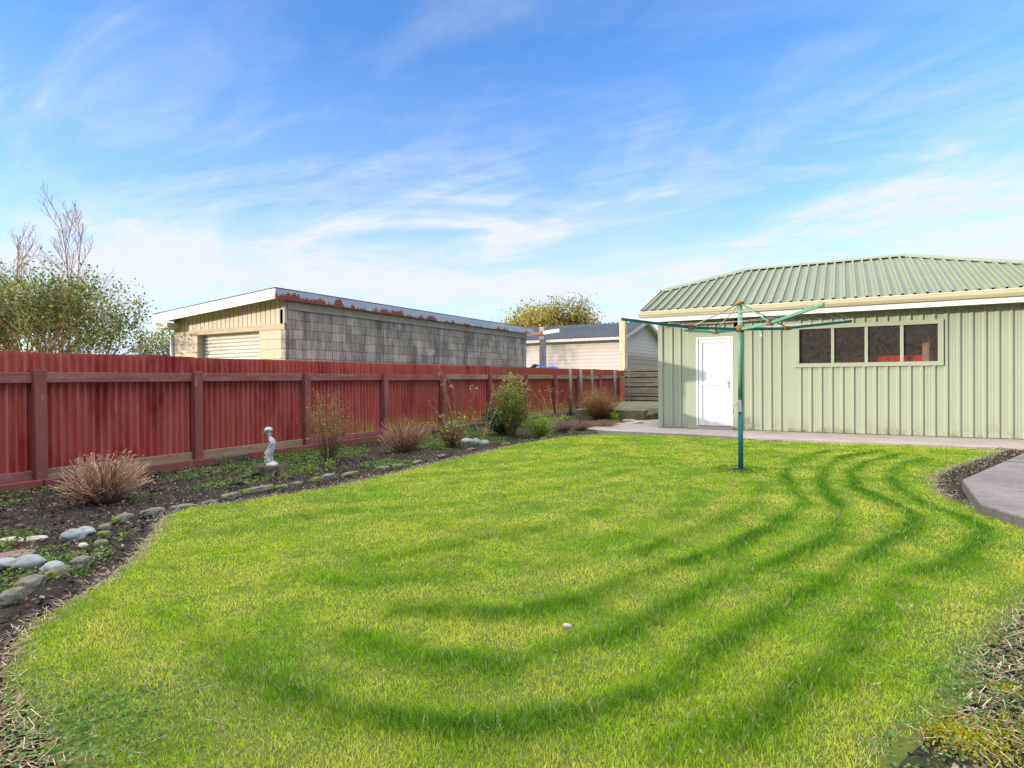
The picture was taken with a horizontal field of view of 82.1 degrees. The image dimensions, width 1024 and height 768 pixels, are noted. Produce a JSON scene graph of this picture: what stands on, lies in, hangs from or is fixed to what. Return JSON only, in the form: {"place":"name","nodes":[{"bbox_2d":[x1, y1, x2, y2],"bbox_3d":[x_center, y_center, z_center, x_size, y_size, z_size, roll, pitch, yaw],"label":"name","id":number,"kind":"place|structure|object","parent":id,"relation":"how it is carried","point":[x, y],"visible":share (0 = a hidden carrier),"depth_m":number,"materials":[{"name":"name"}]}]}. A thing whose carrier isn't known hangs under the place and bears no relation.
{"place":"outdoors","nodes":[
{"label":"outdoors","id":0,"kind":"place"},
{"bbox_2d":[152,287,532,366],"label":"block garage","id":1,"kind":"structure","parent":0,"point":[275,323],"depth_m":13.44,"materials":[{"name":"concrete"}]},
{"bbox_2d":[205,332,259,358],"bbox_3d":[-6.117,-0.025,12.976,2.069,2.238,0.030,0,1,29],"label":"roller door","id":2,"kind":"structure","parent":1,"relation":"in","point":[253,340],"depth_m":12.97,"materials":[{"name":"beige metal"}]},
{"bbox_2d":[0,433,1023,767],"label":"lawn","id":3,"kind":"structure","parent":0,"point":[802,752],"depth_m":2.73,"materials":[{"name":"green plant"}]},
{"bbox_2d":[0,544,1023,767],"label":"clover","id":4,"kind":"object","parent":3,"relation":"on","point":[101,754],"visible":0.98,"depth_m":2.13,"materials":[{"name":"green plant"}]},
{"bbox_2d":[0,432,1023,767],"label":"dry straw","id":5,"kind":"object","parent":3,"relation":"on","point":[32,622],"visible":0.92,"depth_m":2.33,"materials":[{"name":"beige plant"}]},
{"bbox_2d":[563,623,571,628],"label":"stone","id":6,"kind":"object","parent":3,"relation":"on","point":[567,626],"visible":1,"depth_m":2.76,"materials":[{"name":"white stone"}]},
{"bbox_2d":[728,468,752,471],"bbox_3d":[2.965,1.108,7.625,0.380,0.016,0.380,0,1,29],"label":"soil patch","id":7,"kind":"object","parent":3,"relation":"on","point":[743,470],"visible":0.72,"depth_m":7.58,"materials":[{"name":"brown soil"}]},
{"bbox_2d":[621,301,851,468],"bbox_3d":[2.957,0.050,7.617,2.281,2.240,2.281,0,1,36],"label":"rotary clothesline","id":8,"kind":"object","parent":7,"relation":"on","point":[740,328],"visible":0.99,"depth_m":7.58,"materials":[{"name":"teal paint"}]},
{"bbox_2d":[0,412,1023,767],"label":"soil","id":9,"kind":"structure","parent":0,"point":[920,756],"depth_m":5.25,"materials":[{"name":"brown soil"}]},
{"bbox_2d":[0,557,15,570],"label":"pebble","id":10,"kind":"object","parent":9,"relation":"on","point":[5,563],"visible":0.52,"depth_m":3.71,"materials":[{"name":"stone"}]},
{"bbox_2d":[0,536,21,543],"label":"stone","id":11,"kind":"object","parent":9,"relation":"on","point":[6,540],"visible":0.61,"depth_m":4.46,"materials":[{"name":"beige stone"}]},
{"bbox_2d":[0,586,27,608],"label":"edging stone","id":12,"kind":"object","parent":9,"relation":"on","point":[9,596],"visible":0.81,"depth_m":3.17,"materials":[{"name":"grey stone"}]},
{"bbox_2d":[0,549,35,557],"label":"stone","id":13,"kind":"object","parent":9,"relation":"on","point":[12,553],"visible":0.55,"depth_m":4.09,"materials":[{"name":"pink stone"}]},
{"bbox_2d":[11,554,46,570],"bbox_3d":[-3.071,1.138,3.740,0.136,0.110,0.175,0,1,45],"label":"pebble","id":14,"kind":"object","parent":9,"relation":"on","point":[28,561],"visible":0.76,"depth_m":3.70,"materials":[{"name":"stone"}]},
{"bbox_2d":[12,574,46,594],"bbox_3d":[-2.761,1.165,3.364,0.112,0.126,0.210,-1,0,-12],"label":"edging stone","id":15,"kind":"object","parent":9,"relation":"on","point":[31,583],"visible":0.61,"depth_m":3.34,"materials":[{"name":"grey stone"}]},
{"bbox_2d":[18,535,47,541],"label":"stone","id":16,"kind":"object","parent":9,"relation":"on","point":[43,537],"visible":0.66,"depth_m":4.50,"materials":[{"name":"beige stone"}]},
{"bbox_2d":[39,560,63,573],"bbox_3d":[-2.864,1.143,3.664,0.107,0.081,0.118,0,1,29],"label":"pebble","id":17,"kind":"object","parent":9,"relation":"on","point":[49,565],"visible":0.58,"depth_m":3.64,"materials":[{"name":"stone"}]},
{"bbox_2d":[44,564,70,579],"bbox_3d":[-2.787,1.169,3.607,0.094,0.097,0.176,0,0,-6],"label":"edging stone","id":18,"kind":"object","parent":9,"relation":"on","point":[51,573],"visible":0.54,"depth_m":3.57,"materials":[{"name":"stone"}]},
{"bbox_2d":[59,528,87,542],"bbox_3d":[-3.368,1.171,4.522,0.144,0.120,0.173,0,1,29],"label":"pebble","id":19,"kind":"object","parent":9,"relation":"on","point":[69,535],"visible":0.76,"depth_m":4.47,"materials":[{"name":"stone"}]},
{"bbox_2d":[69,555,92,568],"bbox_3d":[-2.803,1.169,3.814,0.097,0.104,0.161,0,0,-7],"label":"edging stone","id":20,"kind":"object","parent":9,"relation":"on","point":[82,560],"visible":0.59,"depth_m":3.78,"materials":[{"name":"grey stone"}]},
{"bbox_2d":[78,542,87,548],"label":"stone","id":21,"kind":"object","parent":9,"relation":"on","point":[82,545],"visible":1,"depth_m":4.17,"materials":[{"name":"beige stone"}]},
{"bbox_2d":[78,526,92,529],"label":"pebble","id":22,"kind":"object","parent":9,"relation":"on","point":[86,527],"visible":0.38,"depth_m":4.79,"materials":[{"name":"stone"}]},
{"bbox_2d":[85,528,96,534],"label":"pebble","id":23,"kind":"object","parent":9,"relation":"on","point":[90,530],"visible":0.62,"depth_m":4.61,"materials":[{"name":"stone"}]},
{"bbox_2d":[91,552,103,556],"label":"edging stone","id":24,"kind":"object","parent":9,"relation":"on","point":[99,553],"visible":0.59,"depth_m":4.02,"materials":[{"name":"grey stone"}]},
{"bbox_2d":[48,449,152,504],"bbox_3d":[-4.037,0.930,5.819,0.851,0.539,0.886,0,1,29],"label":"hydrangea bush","id":25,"kind":"object","parent":9,"relation":"on","point":[108,486],"visible":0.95,"depth_m":5.71,"materials":[{"name":"plant"}]},
{"bbox_2d":[93,539,108,548],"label":"edging stone","id":26,"kind":"object","parent":9,"relation":"on","point":[98,543],"visible":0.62,"depth_m":4.23,"materials":[{"name":"grey stone"}]},
{"bbox_2d":[96,530,110,539],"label":"edging stone","id":27,"kind":"object","parent":9,"relation":"on","point":[103,534],"visible":0.66,"depth_m":4.48,"materials":[{"name":"green stone"}]},
{"bbox_2d":[98,523,111,531],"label":"edging stone","id":28,"kind":"object","parent":9,"relation":"on","point":[105,526],"visible":0.75,"depth_m":4.73,"materials":[{"name":"stone"}]},
{"bbox_2d":[109,512,134,524],"bbox_3d":[-3.337,1.161,5.041,0.096,0.104,0.238,0,0,3],"label":"edging stone","id":29,"kind":"object","parent":9,"relation":"on","point":[122,518],"visible":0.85,"depth_m":5.00,"materials":[{"name":"grey stone"}]},
{"bbox_2d":[139,507,165,517],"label":"edging stone","id":30,"kind":"object","parent":9,"relation":"on","point":[154,511],"visible":0.84,"depth_m":5.27,"materials":[{"name":"grey stone"}]},
{"bbox_2d":[169,503,195,511],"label":"edging stone","id":31,"kind":"object","parent":9,"relation":"on","point":[181,506],"visible":0.78,"depth_m":5.52,"materials":[{"name":"grey stone"}]},
{"bbox_2d":[201,499,217,505],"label":"edging stone","id":32,"kind":"object","parent":9,"relation":"on","point":[211,502],"visible":0.77,"depth_m":5.73,"materials":[{"name":"grey stone"}]},
{"bbox_2d":[221,491,241,501],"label":"edging stone","id":33,"kind":"object","parent":9,"relation":"on","point":[231,496],"visible":0.88,"depth_m":5.98,"materials":[{"name":"grey stone"}]},
{"bbox_2d":[228,480,251,487],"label":"stone","id":34,"kind":"object","parent":9,"relation":"on","point":[246,483],"visible":0.78,"depth_m":6.55,"materials":[{"name":"stone"}]},
{"bbox_2d":[240,484,275,494],"bbox_3d":[-2.724,1.149,6.334,0.097,0.097,0.436,0,1,34],"label":"edging stone","id":35,"kind":"object","parent":9,"relation":"on","point":[270,487],"visible":0.69,"depth_m":6.29,"materials":[{"name":"grey stone"}]},
{"bbox_2d":[241,463,290,479],"bbox_3d":[-3.111,1.112,7.480,0.620,0.182,0.642,0,0,-3],"label":"tree stump","id":36,"kind":"object","parent":9,"relation":"on","point":[262,470],"visible":0.88,"depth_m":7.37,"materials":[{"name":"brown wood"}]},
{"bbox_2d":[264,427,277,465],"bbox_3d":[-3.073,0.794,7.503,0.176,0.491,0.156,0,1,29],"label":"garden statue","id":37,"kind":"object","parent":36,"relation":"on","point":[268,457],"visible":0.98,"depth_m":7.46,"materials":[{"name":"white stone"}]},
{"bbox_2d":[275,484,287,489],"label":"edging stone","id":38,"kind":"object","parent":9,"relation":"on","point":[280,487],"visible":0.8,"depth_m":6.47,"materials":[{"name":"grey stone"}]},
{"bbox_2d":[290,481,302,486],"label":"edging stone","id":39,"kind":"object","parent":9,"relation":"on","point":[298,483],"visible":0.75,"depth_m":6.63,"materials":[{"name":"grey stone"}]},
{"bbox_2d":[301,457,319,474],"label":"weed","id":40,"kind":"object","parent":9,"relation":"on","point":[311,466],"visible":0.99,"depth_m":7.50,"materials":[{"name":"plant"}]},
{"bbox_2d":[0,416,626,591],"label":"ground cover","id":41,"kind":"object","parent":9,"relation":"on","point":[48,557],"visible":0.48,"depth_m":7.63,"materials":[{"name":"green plant"}]},
{"bbox_2d":[310,476,322,482],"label":"edging stone","id":42,"kind":"object","parent":9,"relation":"on","point":[317,478],"visible":0.69,"depth_m":6.90,"materials":[{"name":"green stone"}]},
{"bbox_2d":[320,457,335,469],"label":"weed","id":43,"kind":"object","parent":9,"relation":"on","point":[326,465],"visible":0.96,"depth_m":7.97,"materials":[{"name":"plant"}]},
{"bbox_2d":[322,473,336,480],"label":"edging stone","id":44,"kind":"object","parent":9,"relation":"on","point":[330,476],"visible":0.81,"depth_m":7.12,"materials":[{"name":"grey stone"}]},
{"bbox_2d":[299,386,362,461],"bbox_3d":[-2.744,0.558,8.668,0.845,1.185,0.846,0,1,29],"label":"slim shrub","id":45,"kind":"object","parent":9,"relation":"on","point":[319,421],"visible":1,"depth_m":8.62,"materials":[{"name":"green plant"}]},
{"bbox_2d":[341,471,359,477],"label":"edging stone","id":46,"kind":"object","parent":9,"relation":"on","point":[351,473],"visible":0.86,"depth_m":7.39,"materials":[{"name":"grey stone"}]},
{"bbox_2d":[374,466,390,471],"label":"edging stone","id":47,"kind":"object","parent":9,"relation":"on","point":[381,468],"visible":0.85,"depth_m":7.79,"materials":[{"name":"grey stone"}]},
{"bbox_2d":[392,463,403,467],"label":"edging stone","id":48,"kind":"object","parent":9,"relation":"on","point":[400,464],"visible":0.69,"depth_m":8.02,"materials":[{"name":"grey stone"}]},
{"bbox_2d":[376,415,432,451],"bbox_3d":[-1.784,0.817,9.849,0.938,0.655,0.925,0,0,-3],"label":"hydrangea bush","id":49,"kind":"object","parent":9,"relation":"on","point":[409,442],"visible":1,"depth_m":9.78,"materials":[{"name":"plant"}]},
{"bbox_2d":[436,454,446,457],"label":"edging stone","id":50,"kind":"object","parent":9,"relation":"on","point":[441,455],"visible":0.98,"depth_m":9.12,"materials":[{"name":"grey stone"}]},
{"bbox_2d":[424,363,477,425],"bbox_3d":[-1.361,0.336,12.647,0.511,1.596,1.603,-1,1,-40],"label":"rose cane","id":51,"kind":"object","parent":9,"relation":"on","point":[447,396],"visible":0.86,"depth_m":12.72,"materials":[{"name":"brown plant"}]},
{"bbox_2d":[428,407,474,446],"bbox_3d":[-1.077,0.764,10.383,0.852,0.726,0.890,0,0,-7],"label":"hydrangea bush","id":52,"kind":"object","parent":9,"relation":"on","point":[451,440],"visible":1,"depth_m":10.28,"materials":[{"name":"green plant"}]},
{"bbox_2d":[432,384,478,434],"bbox_3d":[-1.155,0.546,12.171,0.851,1.166,1.003,0,1,45],"label":"rose cane","id":53,"kind":"object","parent":9,"relation":"on","point":[454,407],"visible":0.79,"depth_m":12.18,"materials":[{"name":"brown plant"}]},
{"bbox_2d":[461,438,471,442],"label":"pebble","id":54,"kind":"object","parent":9,"relation":"on","point":[464,440],"visible":0.45,"depth_m":10.90,"materials":[{"name":"stone"}]},
{"bbox_2d":[471,438,479,442],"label":"pebble","id":55,"kind":"object","parent":9,"relation":"on","point":[475,440],"visible":0.59,"depth_m":10.79,"materials":[{"name":"stone"}]},
{"bbox_2d":[479,440,489,445],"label":"pebble","id":56,"kind":"object","parent":9,"relation":"on","point":[485,442],"visible":0.83,"depth_m":10.68,"materials":[{"name":"stone"}]},
{"bbox_2d":[469,386,504,439],"bbox_3d":[-0.444,0.558,11.767,0.760,1.112,0.597,-1,1,-43],"label":"rose cane","id":57,"kind":"object","parent":9,"relation":"on","point":[484,436],"visible":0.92,"depth_m":11.61,"materials":[{"name":"brown plant"}]},
{"bbox_2d":[477,401,529,435],"bbox_3d":[-0.175,0.719,12.504,1.171,0.824,1.140,0,1,29],"label":"camellia bush","id":58,"kind":"object","parent":9,"relation":"on","point":[500,429],"visible":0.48,"depth_m":12.39,"materials":[{"name":"green plant"}]},
{"bbox_2d":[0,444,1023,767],"bbox_3d":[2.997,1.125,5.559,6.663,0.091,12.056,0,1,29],"label":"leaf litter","id":59,"kind":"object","parent":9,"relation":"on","point":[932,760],"visible":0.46,"depth_m":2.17,"materials":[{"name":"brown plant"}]},
{"bbox_2d":[490,369,533,437],"bbox_3d":[0.002,0.395,12.102,1.021,1.435,0.954,0,1,29],"label":"rose bush","id":60,"kind":"object","parent":9,"relation":"on","point":[510,409],"visible":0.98,"depth_m":12.01,"materials":[{"name":"green plant"}]},
{"bbox_2d":[519,411,560,437],"bbox_3d":[0.552,0.823,12.020,0.922,0.586,0.824,-1,0,-22],"label":"light green bush","id":61,"kind":"object","parent":9,"relation":"on","point":[541,427],"visible":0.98,"depth_m":11.95,"materials":[{"name":"green plant"}]},
{"bbox_2d":[526,380,571,424],"bbox_3d":[0.962,0.483,15.060,0.796,1.205,1.207,-1,0,-25],"label":"rose cane","id":62,"kind":"object","parent":9,"relation":"on","point":[551,402],"visible":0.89,"depth_m":14.89,"materials":[{"name":"brown plant"}]},
{"bbox_2d":[548,418,582,432],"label":"lavender bush","id":63,"kind":"object","parent":9,"relation":"on","point":[565,426],"visible":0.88,"depth_m":13.10,"materials":[{"name":"plant"}]},
{"bbox_2d":[579,369,582,407],"bbox_3d":[2.385,0.271,20.331,0.100,1.560,0.105,0,1,29],"label":"timber stake","id":64,"kind":"object","parent":9,"relation":"on","point":[580,380],"visible":0.75,"depth_m":20.28,"materials":[{"name":"grey wood"}]},
{"bbox_2d":[567,419,596,430],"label":"lavender bush","id":65,"kind":"object","parent":9,"relation":"on","point":[584,427],"visible":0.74,"depth_m":13.54,"materials":[{"name":"plant"}]},
{"bbox_2d":[591,370,592,403],"bbox_3d":[2.897,0.252,21.246,0.084,1.545,0.088,0,1,29],"label":"timber stake","id":66,"kind":"object","parent":9,"relation":"on","point":[591,381],"visible":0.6,"depth_m":21.21,"materials":[{"name":"grey wood"}]},
{"bbox_2d":[575,384,622,419],"bbox_3d":[2.499,0.505,16.945,1.541,1.088,1.500,0,1,29],"label":"twiggy bush","id":67,"kind":"object","parent":9,"relation":"on","point":[597,410],"visible":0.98,"depth_m":16.80,"materials":[{"name":"brown plant"}]},
{"bbox_2d":[588,419,623,426],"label":"lavender bush","id":68,"kind":"object","parent":9,"relation":"on","point":[605,424],"visible":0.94,"depth_m":14.43,"materials":[{"name":"plant"}]},
{"bbox_2d":[609,410,618,418],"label":"weed","id":69,"kind":"object","parent":9,"relation":"on","point":[614,416],"visible":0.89,"depth_m":16.61,"materials":[{"name":"plant"}]},
{"bbox_2d":[614,370,615,401],"bbox_3d":[4.092,0.222,23.381,0.100,1.537,0.105,0,1,29],"label":"timber stake","id":70,"kind":"object","parent":9,"relation":"on","point":[615,384],"visible":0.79,"depth_m":23.33,"materials":[{"name":"grey wood"}]},
{"bbox_2d":[624,368,657,400],"bbox_3d":[6.673,0.173,22.924,4.750,1.603,0.120,0,1,29],"label":"slatted fence","id":71,"kind":"object","parent":9,"relation":"on","point":[641,384],"visible":0.29,"depth_m":23.70,"materials":[{"name":"grey wood"}]},
{"bbox_2d":[645,409,657,419],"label":"retaining wall","id":72,"kind":"structure","parent":9,"relation":"on","point":[651,414],"depth_m":16.79,"materials":[{"name":"concrete"}]},
{"bbox_2d":[906,674,1023,767],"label":"moss","id":73,"kind":"object","parent":9,"relation":"on","point":[961,731],"visible":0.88,"depth_m":1.95,"materials":[{"name":"plant"}]},
{"bbox_2d":[0,0,1023,351],"label":"sky","id":74,"kind":"structure","parent":0,"point":[475,159],"materials":[{"name":"blue"}]},
{"bbox_2d":[588,419,1023,449],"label":"path","id":75,"kind":"structure","parent":0,"point":[649,427],"depth_m":11.52,"materials":[{"name":"concrete"}]},
{"bbox_2d":[638,254,1023,438],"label":"green garage","id":76,"kind":"structure","parent":75,"relation":"on","point":[969,383],"depth_m":12.41,"materials":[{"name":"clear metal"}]},
{"bbox_2d":[696,336,733,426],"bbox_3d":[4.633,-0.057,13.445,0.813,2.040,0.130,0,1,29],"label":"door","id":77,"kind":"structure","parent":76,"relation":"in","point":[714,355],"depth_m":13.44,"materials":[{"name":"white paint"}]},
{"bbox_2d":[795,319,943,367],"bbox_3d":[7.207,-0.804,12.002,2.589,0.896,0.100,0,1,29],"label":"window","id":78,"kind":"structure","parent":76,"relation":"in","point":[940,322],"depth_m":11.87,"materials":[{"name":"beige glass"}]},
{"bbox_2d":[835,354,937,362],"bbox_3d":[8.511,0.163,13.575,4.500,1.641,1.920,0,1,29],"label":"car","id":79,"kind":"object","parent":76,"relation":"in","point":[896,358],"visible":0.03,"depth_m":12.94,"materials":[{"name":"red paint"}]},
{"bbox_2d":[913,324,936,360],"bbox_3d":[8.744,-0.255,12.523,0.474,2.494,0.250,0,1,29],"label":"curtain","id":80,"kind":"object","parent":76,"relation":"on","point":[928,340],"visible":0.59,"depth_m":12.38,"materials":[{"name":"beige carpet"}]},
{"bbox_2d":[962,453,1023,527],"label":"patio","id":81,"kind":"structure","parent":0,"point":[996,491],"depth_m":5.65,"materials":[{"name":"concrete"}]},
{"label":"ground","id":82,"kind":"structure","parent":0,"visible":0},
{"bbox_2d":[0,222,45,346],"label":"bare tree","id":83,"kind":"object","parent":82,"relation":"on","point":[21,256],"visible":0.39,"depth_m":25.30,"materials":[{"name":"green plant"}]},
{"bbox_2d":[30,184,118,350],"bbox_3d":[-18.072,-3.498,24.413,3.893,9.485,2.374,0,0,17],"label":"bare tree","id":84,"kind":"object","parent":82,"relation":"on","point":[80,239],"visible":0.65,"depth_m":24.26,"materials":[{"name":"brown plant"}]},
{"bbox_2d":[0,247,171,354],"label":"broadleaf tree","id":85,"kind":"object","parent":82,"relation":"on","point":[66,306],"visible":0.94,"depth_m":14.33,"materials":[{"name":"green plant"}]},
{"bbox_2d":[39,339,169,355],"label":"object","id":86,"kind":"structure","parent":82,"relation":"on","point":[121,351],"depth_m":32.23,"materials":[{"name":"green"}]},
{"bbox_2d":[124,329,173,355],"bbox_3d":[-17.962,-0.902,30.467,3.625,4.468,4.218,-1,1,-32],"label":"tree","id":87,"kind":"object","parent":82,"relation":"on","point":[156,348],"visible":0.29,"depth_m":29.75,"materials":[{"name":"green plant"}]},
{"bbox_2d":[0,351,624,493],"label":"corrugated fence","id":88,"kind":"object","parent":82,"relation":"on","point":[168,413],"visible":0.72,"depth_m":8.63,"materials":[{"name":"red metal"}]},
{"bbox_2d":[525,327,559,367],"bbox_3d":[1.121,-0.517,22.242,1.578,3.274,0.280,0,1,29],"label":"pergola post","id":89,"kind":"object","parent":82,"relation":"on","point":[542,332],"visible":0.52,"depth_m":22.15,"materials":[{"name":"white wood"}]},
{"bbox_2d":[531,364,556,367],"bbox_3d":[1.177,-0.560,22.141,1.760,0.363,1.400,0,1,29],"label":"tarpaulin","id":90,"kind":"object","parent":82,"relation":"on","point":[534,365],"visible":0.41,"depth_m":21.82,"materials":[{"name":"blue plastic"}]},
{"bbox_2d":[498,291,611,340],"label":"willow tree","id":91,"kind":"object","parent":82,"relation":"on","point":[536,316],"visible":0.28,"depth_m":47.13,"materials":[{"name":"yellow plant"}]},
{"bbox_2d":[569,369,571,414],"bbox_3d":[1.933,0.315,19.462,0.100,1.646,0.105,0,1,29],"label":"timber stake","id":92,"kind":"object","parent":82,"relation":"on","point":[570,391],"visible":0.79,"depth_m":19.42,"materials":[{"name":"grey wood"}]},
{"bbox_2d":[526,322,657,369],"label":"cream shed","id":93,"kind":"structure","parent":82,"relation":"on","point":[589,346],"depth_m":28.87,"materials":[{"name":"paint"}]},
{"bbox_2d":[628,354,657,368],"bbox_3d":[6.938,-0.322,30.698,0.025,2.270,5.355,0,1,29],"label":"roller door","id":94,"kind":"structure","parent":93,"relation":"in","point":[635,363],"depth_m":30.14,"materials":[{"name":"grey metal"}]},
{"bbox_2d":[575,401,657,419],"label":"retaining wall","id":95,"kind":"structure","parent":82,"relation":"on","point":[636,410],"depth_m":17.36,"materials":[{"name":"concrete"}]},
{"bbox_2d":[619,321,626,369],"bbox_3d":[4.800,-0.832,25.411,0.250,3.802,0.250,0,1,29],"label":"tall post","id":96,"kind":"object","parent":82,"relation":"on","point":[622,345],"visible":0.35,"depth_m":25.31,"materials":[{"name":"beige wood"}]}
]}

